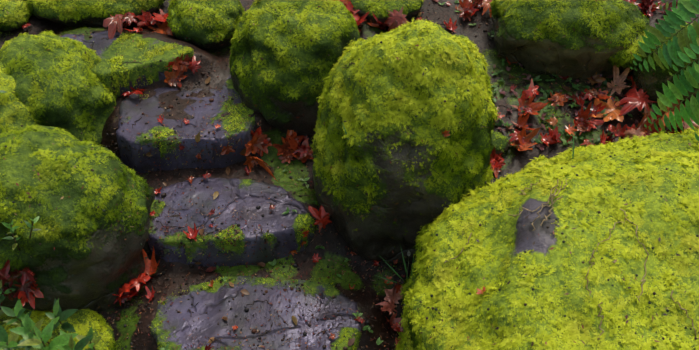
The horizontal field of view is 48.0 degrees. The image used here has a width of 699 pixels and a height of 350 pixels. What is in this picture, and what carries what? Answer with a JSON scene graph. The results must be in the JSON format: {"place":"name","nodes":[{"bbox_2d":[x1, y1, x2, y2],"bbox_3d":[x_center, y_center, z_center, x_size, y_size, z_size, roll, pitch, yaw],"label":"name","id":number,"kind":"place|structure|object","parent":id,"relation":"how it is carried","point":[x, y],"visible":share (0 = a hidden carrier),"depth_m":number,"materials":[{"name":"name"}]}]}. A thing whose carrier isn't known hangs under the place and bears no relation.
{"place":"outdoors","nodes":[
{"label":"outdoors","id":0,"kind":"place"},
{"bbox_2d":[0,0,698,349],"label":"ground","id":1,"kind":"structure","parent":0,"point":[520,160],"depth_m":2.75,"materials":[{"name":"soil"}]},
{"bbox_2d":[0,0,32,30],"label":"boulder","id":2,"kind":"object","parent":1,"relation":"on","point":[19,14],"visible":0.79,"depth_m":3.03,"materials":[{"name":"green plant"}]},
{"bbox_2d":[0,101,40,133],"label":"boulder","id":3,"kind":"object","parent":1,"relation":"on","point":[15,116],"visible":0.15,"depth_m":2.57,"materials":[{"name":"green plant"}]},
{"bbox_2d":[0,308,115,349],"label":"mossy rock","id":4,"kind":"object","parent":1,"relation":"on","point":[82,321],"visible":0.44,"depth_m":2.38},
{"bbox_2d":[0,30,116,144],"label":"boulder","id":5,"kind":"object","parent":1,"relation":"on","point":[52,98],"visible":0.71,"depth_m":2.69,"materials":[{"name":"green plant"}]},
{"bbox_2d":[0,62,19,105],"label":"boulder","id":6,"kind":"object","parent":5,"relation":"on","point":[7,83],"visible":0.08,"depth_m":2.60,"materials":[{"name":"green plant"}]},
{"bbox_2d":[0,124,155,312],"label":"boulder","id":7,"kind":"object","parent":1,"relation":"on","point":[79,220],"visible":0.94,"depth_m":2.32,"materials":[{"name":"green plant"}]},
{"bbox_2d":[23,0,164,26],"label":"boulder","id":8,"kind":"object","parent":1,"relation":"on","point":[96,13],"visible":0.92,"depth_m":3.02,"materials":[{"name":"green plant"}]},
{"bbox_2d":[59,31,193,96],"bbox_3d":[-0.857,-0.358,2.956,0.621,0.272,0.324,-1,45,-1],"label":"step","id":9,"kind":"object","parent":1,"relation":"on","point":[99,45],"visible":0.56,"depth_m":2.85,"materials":[{"name":"green plant"}]},
{"bbox_2d":[95,32,193,93],"bbox_3d":[-0.867,-0.381,2.920,0.603,0.211,0.294,-1,45,-1],"label":"step moss","id":10,"kind":"object","parent":9,"relation":"on","point":[123,36],"visible":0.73,"depth_m":2.85,"materials":[{"name":"green plant"}]},
{"bbox_2d":[116,75,254,172],"bbox_3d":[-0.568,-0.191,2.886,0.522,0.246,0.495,-1,45,-1],"label":"step","id":11,"kind":"object","parent":1,"relation":"on","point":[130,106],"visible":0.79,"depth_m":2.71,"materials":[{"name":"grey stone"}]},
{"bbox_2d":[136,94,252,159],"bbox_3d":[-0.545,-0.197,2.834,0.442,0.182,0.422,-1,45,-1],"label":"step moss","id":12,"kind":"object","parent":11,"relation":"on","point":[236,116],"visible":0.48,"depth_m":2.71,"materials":[{"name":"green plant"}]},
{"bbox_2d":[167,0,244,49],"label":"boulder","id":13,"kind":"object","parent":1,"relation":"on","point":[184,21],"visible":0.88,"depth_m":2.95,"materials":[{"name":"green plant"}]},
{"bbox_2d":[147,177,315,266],"bbox_3d":[-0.406,0.189,2.666,0.621,0.240,0.333,-1,45,-1],"label":"step","id":14,"kind":"object","parent":1,"relation":"on","point":[238,189],"visible":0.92,"depth_m":2.56,"materials":[{"name":"grey stone"}]},
{"bbox_2d":[151,179,316,263],"bbox_3d":[-0.401,0.170,2.631,0.595,0.185,0.282,-1,45,-1],"label":"step moss","id":15,"kind":"object","parent":14,"relation":"on","point":[304,222],"visible":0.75,"depth_m":2.52,"materials":[{"name":"green plant"}]},
{"bbox_2d":[151,276,361,349],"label":"step","id":16,"kind":"object","parent":1,"relation":"on","point":[182,330],"visible":1,"depth_m":2.41,"materials":[{"name":"grey stone"}]},
{"bbox_2d":[152,275,359,349],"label":"step moss","id":17,"kind":"object","parent":16,"relation":"on","point":[341,339],"visible":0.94,"depth_m":2.38,"materials":[{"name":"green plant"}]},
{"bbox_2d":[229,0,359,137],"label":"boulder","id":18,"kind":"object","parent":1,"relation":"on","point":[272,41],"visible":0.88,"depth_m":2.65,"materials":[{"name":"green plant"}]},
{"bbox_2d":[0,16,644,349],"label":"ground moss","id":19,"kind":"object","parent":1,"relation":"on","point":[324,279],"visible":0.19,"depth_m":2.67,"materials":[{"name":"green plant"}]},
{"bbox_2d":[0,0,698,349],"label":"red leaves","id":20,"kind":"object","parent":1,"relation":"on","point":[633,98],"visible":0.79,"depth_m":2.82,"materials":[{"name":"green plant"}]},
{"bbox_2d":[0,0,698,349],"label":"greenery","id":21,"kind":"object","parent":1,"relation":"on","point":[27,328],"visible":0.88,"depth_m":2.41,"materials":[{"name":"green plant"}]},
{"bbox_2d":[0,1,698,349],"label":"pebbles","id":22,"kind":"object","parent":1,"relation":"on","point":[246,309],"visible":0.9,"depth_m":2.50,"materials":[{"name":"grey stone"}]},
{"bbox_2d":[4,0,697,349],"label":"flakes","id":23,"kind":"object","parent":1,"relation":"on","point":[398,58],"visible":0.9,"depth_m":2.54,"materials":[{"name":"plant"}]},
{"bbox_2d":[346,0,423,23],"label":"boulder","id":24,"kind":"object","parent":1,"relation":"on","point":[380,8],"visible":0.88,"depth_m":3.06,"materials":[{"name":"green plant"}]},
{"bbox_2d":[311,18,498,262],"bbox_3d":[0.172,-0.017,2.633,0.603,1.153,0.579,-1,45,-1],"label":"boulder","id":25,"kind":"object","parent":1,"relation":"on","point":[384,114],"visible":0.92,"depth_m":2.29,"materials":[{"name":"green plant"}]},
{"bbox_2d":[491,130,509,155],"bbox_3d":[0.510,-0.111,2.790,0.124,0.098,0.123,-1,45,-1],"label":"stone","id":26,"kind":"object","parent":1,"relation":"on","point":[500,143],"visible":0.38,"depth_m":2.75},
{"bbox_2d":[489,0,514,18],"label":"boulder","id":27,"kind":"object","parent":1,"relation":"on","point":[498,7],"visible":0.23,"depth_m":2.99,"materials":[{"name":"green plant"}]},
{"bbox_2d":[395,130,698,349],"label":"boulder","id":28,"kind":"object","parent":1,"relation":"on","point":[595,187],"visible":1,"depth_m":2.05,"materials":[{"name":"plant"}]},
{"bbox_2d":[494,0,649,80],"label":"boulder","id":29,"kind":"object","parent":1,"relation":"on","point":[518,42],"visible":0.92,"depth_m":2.85,"materials":[{"name":"green plant"}]},
{"bbox_2d":[607,31,648,67],"bbox_3d":[1.025,-0.495,2.934,0.246,0.166,0.237,-24,50,-22],"label":"boulder","id":30,"kind":"object","parent":1,"relation":"on","point":[624,58],"visible":0.19,"depth_m":2.86,"materials":[{"name":"green plant"}]},
{"bbox_2d":[632,22,698,103],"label":"boulder","id":31,"kind":"object","parent":1,"relation":"on","point":[646,80],"visible":0.31,"depth_m":2.83,"materials":[{"name":"green plant"}]},
{"bbox_2d":[680,127,698,134],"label":"boulder","id":32,"kind":"object","parent":1,"relation":"on","point":[689,131],"visible":0.17,"depth_m":2.77,"materials":[{"name":"green plant"}]}
]}

